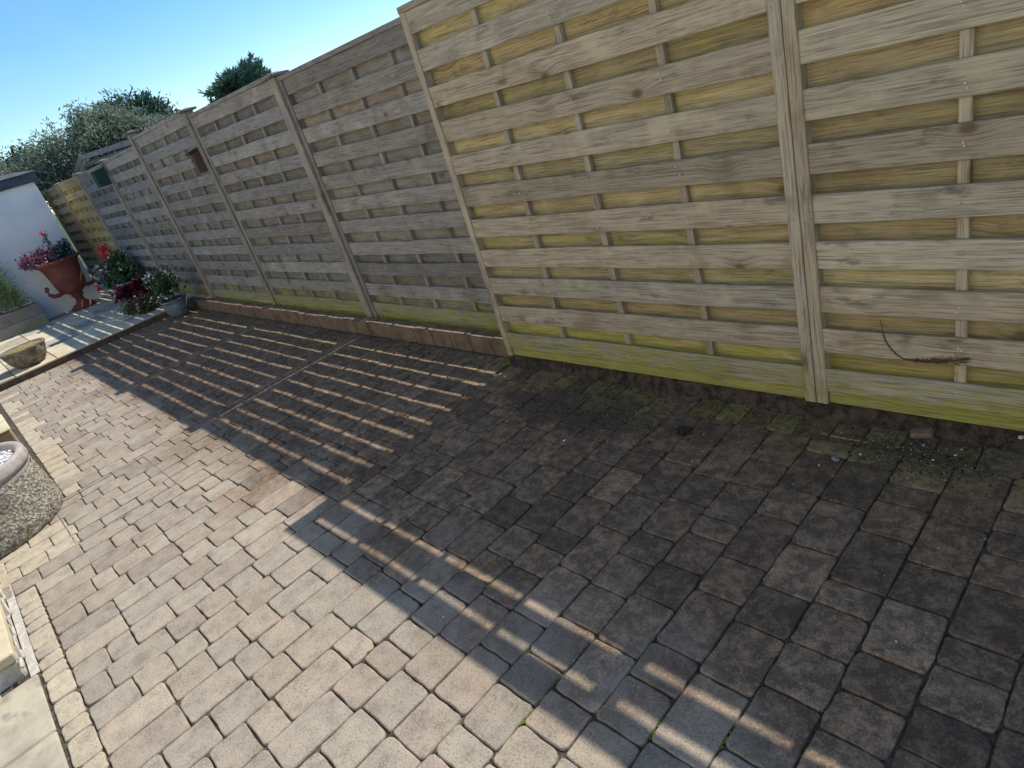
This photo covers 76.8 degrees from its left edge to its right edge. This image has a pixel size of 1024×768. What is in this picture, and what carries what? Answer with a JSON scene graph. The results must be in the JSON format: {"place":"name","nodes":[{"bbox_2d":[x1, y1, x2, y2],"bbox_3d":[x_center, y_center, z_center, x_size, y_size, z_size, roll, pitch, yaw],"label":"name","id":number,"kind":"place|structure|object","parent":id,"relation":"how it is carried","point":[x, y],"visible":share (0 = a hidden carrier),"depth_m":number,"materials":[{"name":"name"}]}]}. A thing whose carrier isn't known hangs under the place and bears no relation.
{"place":"outdoors","nodes":[
{"label":"outdoors","id":0,"kind":"place"},
{"bbox_2d":[0,450,12,465],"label":"white gravel","id":1,"kind":"structure","parent":0,"point":[3,455],"depth_m":3.88,"materials":[{"name":"white gravel"}]},
{"bbox_2d":[0,284,204,391],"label":"patio","id":2,"kind":"structure","parent":0,"point":[72,335],"depth_m":8.46,"materials":[{"name":"grey stone"}]},
{"bbox_2d":[0,337,46,368],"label":"stone bowl","id":3,"kind":"object","parent":2,"relation":"on","point":[31,355],"visible":0.94,"depth_m":7.52,"materials":[{"name":"grey stone"}]},
{"bbox_2d":[3,340,39,355],"bbox_3d":[-5.772,-0.420,7.613,0.418,0.046,0.418,11,38,46],"label":"dry moss","id":4,"kind":"object","parent":3,"relation":"in","point":[21,347],"visible":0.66,"depth_m":7.57,"materials":[{"name":"beige plant"}]},
{"bbox_2d":[0,302,49,341],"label":"timber trough","id":5,"kind":"object","parent":2,"relation":"on","point":[18,321],"visible":1,"depth_m":10.03,"materials":[{"name":"wood"}]},
{"bbox_2d":[0,262,34,315],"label":"green plant","id":6,"kind":"object","parent":5,"relation":"in","point":[13,298],"visible":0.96,"depth_m":9.99,"materials":[{"name":"green plant"}]},
{"bbox_2d":[34,252,96,311],"bbox_3d":[-7.119,-1.620,10.431,0.688,0.825,0.688,-13,26,11],"label":"terracotta urn","id":7,"kind":"object","parent":2,"relation":"on","point":[64,275],"visible":0.96,"depth_m":10.25,"materials":[{"name":"ceramic"}]},
{"bbox_2d":[15,244,57,271],"bbox_3d":[-7.400,-1.958,10.087,0.405,0.355,0.592,-2,30,31],"label":"purple shrub","id":8,"kind":"object","parent":7,"relation":"in","point":[27,262],"visible":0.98,"depth_m":10.05,"materials":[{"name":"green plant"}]},
{"bbox_2d":[39,231,75,260],"bbox_3d":[-7.192,-2.216,10.235,0.213,0.524,0.359,11,38,46],"label":"red-flowered plant","id":9,"kind":"object","parent":7,"relation":"on","point":[60,248],"visible":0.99,"depth_m":10.25,"materials":[{"name":"green plant"}]},
{"bbox_2d":[42,190,100,284],"bbox_3d":[-8.412,-2.788,12.385,0.152,1.909,0.152,11,38,46],"label":"fence post","id":10,"kind":"object","parent":2,"relation":"on","point":[68,234],"visible":0.34,"depth_m":12.30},
{"bbox_2d":[44,186,106,284],"bbox_3d":[-7.917,-2.688,11.877,1.334,1.853,0.071,11,38,46],"label":"timber fence","id":11,"kind":"object","parent":2,"relation":"on","point":[71,225],"visible":0.68,"depth_m":11.89,"materials":[{"name":"brown wood"}]},
{"bbox_2d":[52,182,101,263],"bbox_3d":[-7.438,-2.591,11.357,0.152,1.904,0.152,11,38,46],"label":"fence post","id":12,"kind":"object","parent":2,"relation":"on","point":[77,221],"visible":0.43,"depth_m":11.18,"materials":[{"name":"brown wood"}]},
{"bbox_2d":[58,176,120,263],"bbox_3d":[-6.845,-2.474,10.744,1.624,1.853,0.071,11,38,46],"label":"timber fence","id":13,"kind":"object","parent":2,"relation":"on","point":[76,198],"visible":0.55,"depth_m":10.66,"materials":[{"name":"wood"}]},
{"bbox_2d":[72,172,134,275],"bbox_3d":[-6.267,-2.357,10.119,0.152,1.904,0.152,11,38,46],"label":"fence post","id":14,"kind":"object","parent":2,"relation":"on","point":[95,209],"visible":0.38,"depth_m":9.92,"materials":[{"name":"brown wood"}]},
{"bbox_2d":[78,164,159,282],"bbox_3d":[-5.680,-2.241,9.513,1.604,1.853,0.071,11,38,46],"label":"timber fence","id":15,"kind":"object","parent":2,"relation":"on","point":[109,206],"visible":0.69,"depth_m":9.51,"materials":[{"name":"brown wood"}]},
{"bbox_2d":[111,276,140,295],"bbox_3d":[-5.881,-1.468,9.949,1.140,0.285,0.320,11,38,46],"label":"white trough","id":16,"kind":"object","parent":2,"relation":"on","point":[121,284],"visible":0.11,"depth_m":9.68,"materials":[{"name":"paint"}]},
{"bbox_2d":[88,261,110,286],"bbox_3d":[-6.320,-1.740,10.204,1.044,0.446,0.540,11,38,46],"label":"grey leaved geranium","id":17,"kind":"object","parent":16,"relation":"in","point":[98,270],"visible":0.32,"depth_m":10.20,"materials":[{"name":"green plant"}]},
{"bbox_2d":[94,243,140,292],"bbox_3d":[-6.136,-1.734,9.851,1.449,0.814,0.563,-3,29,29],"label":"red geranium","id":18,"kind":"object","parent":16,"relation":"in","point":[123,270],"visible":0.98,"depth_m":9.62,"materials":[{"name":"green plant"}]},
{"bbox_2d":[96,158,162,273],"bbox_3d":[-5.111,-2.130,8.893,0.152,1.914,0.152,11,38,46],"label":"fence post","id":19,"kind":"object","parent":2,"relation":"on","point":[131,217],"visible":0.4,"depth_m":8.77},
{"bbox_2d":[87,166,111,187],"bbox_3d":[-5.445,-2.726,8.526,0.198,0.240,0.170,11,38,46],"label":"nest box","id":20,"kind":"object","parent":19,"relation":"attached to","point":[100,177],"visible":1,"depth_m":8.48,"materials":[{"name":"green plastic"}]},
{"bbox_2d":[118,293,160,316],"bbox_3d":[-5.050,-1.062,8.759,0.960,0.377,0.533,11,38,46],"label":"bronze ground plant","id":21,"kind":"object","parent":2,"relation":"on","point":[141,305],"visible":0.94,"depth_m":8.54,"materials":[{"name":"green plant"}]},
{"bbox_2d":[103,147,209,295],"bbox_3d":[-4.534,-2.018,8.296,1.577,1.868,0.071,11,38,46],"label":"timber fence","id":22,"kind":"object","parent":2,"relation":"on","point":[135,187],"visible":0.9,"depth_m":8.28,"materials":[{"name":"brown wood"}]},
{"bbox_3d":[-5.533,-1.231,9.413,0.210,0.140,0.210,11,38,46],"label":"plant pot","id":23,"kind":"object","parent":2,"relation":"on","visible":0},
{"bbox_2d":[111,284,137,303],"bbox_3d":[-5.548,-1.335,9.367,0.417,0.311,0.368,0,31,33],"label":"heuchera","id":24,"kind":"object","parent":23,"relation":"in","point":[120,293],"visible":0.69,"depth_m":9.26,"materials":[{"name":"red plant"}]},
{"bbox_3d":[-5.351,-1.286,9.403,0.210,0.140,0.210,11,38,46],"label":"plant pot","id":25,"kind":"object","parent":2,"relation":"on","visible":0},
{"bbox_2d":[124,276,150,299],"bbox_3d":[-5.368,-1.392,9.329,0.405,0.350,0.439,11,38,46],"label":"heuchera","id":26,"kind":"object","parent":25,"relation":"in","point":[135,287],"visible":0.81,"depth_m":9.25,"materials":[{"name":"red plant"}]},
{"bbox_3d":[-5.330,-1.389,9.599,0.210,0.140,0.210,11,38,46],"label":"plant pot","id":27,"kind":"object","parent":2,"relation":"on","visible":0},
{"bbox_2d":[134,269,152,282],"bbox_3d":[-5.355,-1.488,9.562,0.411,0.398,0.382,11,38,46],"label":"heuchera","id":28,"kind":"object","parent":27,"relation":"in","point":[150,270],"visible":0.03,"depth_m":9.53,"materials":[{"name":"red plant"}]},
{"bbox_2d":[0,0,410,213],"label":"sky","id":29,"kind":"structure","parent":0,"point":[54,53],"materials":[{"name":"blue"}]},
{"bbox_2d":[54,211,438,286],"bbox_3d":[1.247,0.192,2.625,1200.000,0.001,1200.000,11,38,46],"label":"ground","id":30,"kind":"structure","parent":0,"point":[91,275],"depth_m":23.84,"materials":[{"name":"plant"}]},
{"bbox_2d":[0,143,38,171],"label":"dark shrub","id":31,"kind":"object","parent":30,"relation":"on","point":[12,147],"visible":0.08,"depth_m":14.41,"materials":[{"name":"green plant"}]},
{"bbox_2d":[0,564,68,767],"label":"sandstone terrace","id":32,"kind":"structure","parent":30,"relation":"on","point":[29,737],"depth_m":2.43,"materials":[{"name":"beige stone"}]},
{"bbox_2d":[0,170,102,318],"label":"outbuilding","id":33,"kind":"structure","parent":30,"relation":"on","point":[27,216],"depth_m":10.26,"materials":[{"name":"white render"},{"name":"dark grey roof trim"}]},
{"bbox_2d":[0,93,174,216],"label":"silvery shrub","id":34,"kind":"object","parent":30,"relation":"on","point":[103,126],"visible":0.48,"depth_m":12.03,"materials":[{"name":"green plant"}]},
{"bbox_2d":[73,139,130,174],"bbox_3d":[-6.306,-2.735,10.729,4.160,2.335,0.085,11,38,46],"label":"neighbour frame","id":35,"kind":"object","parent":30,"relation":"on","point":[81,165],"visible":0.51,"depth_m":10.19,"materials":[{"name":"grey wood"}]},
{"bbox_2d":[80,84,179,121],"bbox_3d":[-10.170,-6.317,18.453,2.356,4.178,2.117,-17,25,2],"label":"dark pine","id":36,"kind":"object","parent":30,"relation":"on","point":[154,104],"visible":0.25,"depth_m":17.57,"materials":[{"name":"green plant"}]},
{"bbox_2d":[196,50,271,104],"bbox_3d":[-8.209,-8.150,20.742,2.418,4.264,2.162,-24,26,-13],"label":"cypress","id":37,"kind":"object","parent":30,"relation":"on","point":[246,71],"visible":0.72,"depth_m":19.68,"materials":[{"name":"green plant"}]},
{"bbox_2d":[95,282,480,311],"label":"back soil","id":38,"kind":"structure","parent":0,"point":[341,299],"depth_m":6.94,"materials":[{"name":"brown soil"}]},
{"bbox_2d":[122,129,215,298],"bbox_3d":[-3.978,-1.921,7.679,0.152,2.119,0.152,11,38,46],"label":"fence post","id":39,"kind":"object","parent":38,"relation":"on","point":[130,134],"visible":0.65,"depth_m":7.56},
{"bbox_2d":[132,114,271,305],"bbox_3d":[-3.340,-1.792,7.022,1.754,1.996,0.071,11,38,46],"label":"timber fence","id":40,"kind":"object","parent":38,"relation":"on","point":[192,198],"visible":0.9,"depth_m":7.00,"materials":[{"name":"brown wood"}]},
{"bbox_2d":[175,106,277,305],"bbox_3d":[-2.711,-1.644,6.361,0.152,2.059,0.152,11,38,46],"label":"fence post","id":41,"kind":"object","parent":38,"relation":"on","point":[185,112],"visible":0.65,"depth_m":6.24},
{"bbox_2d":[185,148,207,173],"bbox_3d":[-2.985,-2.104,6.107,0.103,0.220,0.110,11,38,46],"label":"nest box","id":42,"kind":"object","parent":41,"relation":"attached to","point":[195,156],"visible":1,"depth_m":6.09,"materials":[{"name":"brown wood"}]},
{"bbox_2d":[188,74,366,316],"bbox_3d":[-2.058,-1.513,5.687,1.797,1.941,0.071,11,38,46],"label":"timber fence","id":43,"kind":"object","parent":38,"relation":"on","point":[248,144],"visible":0.94,"depth_m":5.60,"materials":[{"name":"wood"}]},
{"bbox_2d":[261,70,374,317],"bbox_3d":[-1.413,-1.358,5.012,0.152,1.994,0.152,11,38,46],"label":"fence post","id":44,"kind":"object","parent":38,"relation":"on","point":[305,158],"visible":0.46,"depth_m":4.90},
{"bbox_2d":[276,17,500,332],"bbox_3d":[-0.719,-1.229,4.286,1.918,1.901,0.071,11,38,46],"label":"timber fence","id":45,"kind":"object","parent":38,"relation":"on","point":[360,112],"visible":0.81,"depth_m":4.30,"materials":[{"name":"wood"}]},
{"bbox_2d":[0,307,1023,767],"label":"block paving","id":46,"kind":"structure","parent":0,"point":[260,585],"depth_m":2.31,"materials":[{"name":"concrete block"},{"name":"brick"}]},
{"bbox_2d":[0,441,63,558],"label":"stone tub","id":47,"kind":"object","parent":46,"relation":"on","point":[31,498],"visible":0.98,"depth_m":3.71,"materials":[{"name":"grey stone"}]},
{"bbox_2d":[16,586,108,767],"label":"paving border","id":48,"kind":"object","parent":46,"relation":"on","point":[80,736],"visible":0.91,"depth_m":2.47,"materials":[{"name":"white stone"}]},
{"bbox_2d":[57,456,176,543],"bbox_3d":[-2.405,0.685,3.913,0.724,0.033,0.572,11,38,46],"label":"recessed cover","id":49,"kind":"object","parent":46,"relation":"on","point":[105,526],"visible":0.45,"depth_m":3.78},
{"bbox_2d":[160,293,189,317],"bbox_3d":[-4.211,-0.973,8.133,0.320,0.230,0.320,11,38,46],"label":"grey pot","id":50,"kind":"object","parent":46,"relation":"on","point":[177,306],"visible":0.95,"depth_m":8.04,"materials":[{"name":"ceramic"}]},
{"bbox_2d":[138,264,187,304],"bbox_3d":[-4.343,-1.225,8.035,0.820,0.528,0.523,-4,29,28],"label":"white flowered plant","id":51,"kind":"object","parent":50,"relation":"in","point":[165,287],"visible":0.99,"depth_m":7.93,"materials":[{"name":"green plant"}]},
{"bbox_2d":[186,308,506,378],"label":"kerb litter","id":52,"kind":"object","parent":46,"relation":"on","point":[348,340],"visible":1,"depth_m":5.25,"materials":[{"name":"soil"}]},
{"bbox_2d":[188,296,509,357],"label":"brick kerb","id":53,"kind":"structure","parent":46,"relation":"on","point":[479,341],"depth_m":5.18,"materials":[{"name":"brick"}]},
{"bbox_2d":[372,526,733,767],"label":"joint moss","id":54,"kind":"object","parent":46,"relation":"on","point":[724,741],"visible":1,"depth_m":1.68,"materials":[{"name":"green plant"}]},
{"bbox_2d":[433,411,999,632],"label":"pale chips","id":55,"kind":"object","parent":46,"relation":"on","point":[860,454],"visible":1,"depth_m":2.29,"materials":[{"name":"white stone"}]},
{"bbox_2d":[436,361,1022,494],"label":"dark crumbs","id":56,"kind":"object","parent":46,"relation":"on","point":[908,454],"visible":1,"depth_m":2.68,"materials":[{"name":"soil"}]},
{"bbox_2d":[465,363,1023,506],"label":"loose grit","id":57,"kind":"object","parent":46,"relation":"on","point":[1001,451],"visible":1,"depth_m":2.66,"materials":[{"name":"grey gravel"}]},
{"bbox_2d":[831,456,838,461],"bbox_3d":[1.180,0.272,2.357,0.024,0.010,0.033,-17,25,2],"label":"pebble","id":58,"kind":"object","parent":46,"relation":"on","point":[835,458],"visible":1,"depth_m":2.35,"materials":[{"name":"grey stone"}]},
{"bbox_2d":[910,427,933,437],"bbox_3d":[1.482,0.177,2.338,0.077,0.026,0.046,-4,37,40],"label":"broken brick","id":59,"kind":"object","parent":46,"relation":"on","point":[924,432],"visible":1,"depth_m":2.33,"materials":[{"name":"brown brick"}]},
{"bbox_2d":[510,355,1023,453],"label":"fence foot soil","id":60,"kind":"structure","parent":0,"point":[989,436],"depth_m":2.65,"materials":[{"name":"brown soil"}]},
{"bbox_2d":[396,0,816,401],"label":"timber fence","id":61,"kind":"object","parent":60,"relation":"on","point":[623,176],"visible":1,"depth_m":2.70,"materials":[{"name":"wood"}]},
{"bbox_2d":[780,0,1023,430],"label":"timber fence","id":62,"kind":"object","parent":60,"relation":"on","point":[907,119],"visible":1,"depth_m":2.00,"materials":[{"name":"wood"}]},
{"bbox_2d":[880,320,971,365],"bbox_3d":[1.383,-0.132,2.165,0.272,0.160,0.020,11,38,46],"label":"dead ivy stem","id":63,"kind":"object","parent":62,"relation":"attached to","point":[946,361],"visible":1,"depth_m":2.17,"materials":[{"name":"brown plant"}]},
{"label":"stone paving","id":64,"kind":"structure","parent":0,"visible":0},
{"bbox_2d":[0,414,31,457],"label":"sandstone pier","id":65,"kind":"structure","parent":64,"relation":"on","point":[7,434],"depth_m":4.38,"materials":[{"name":"beige stone"}]}
]}

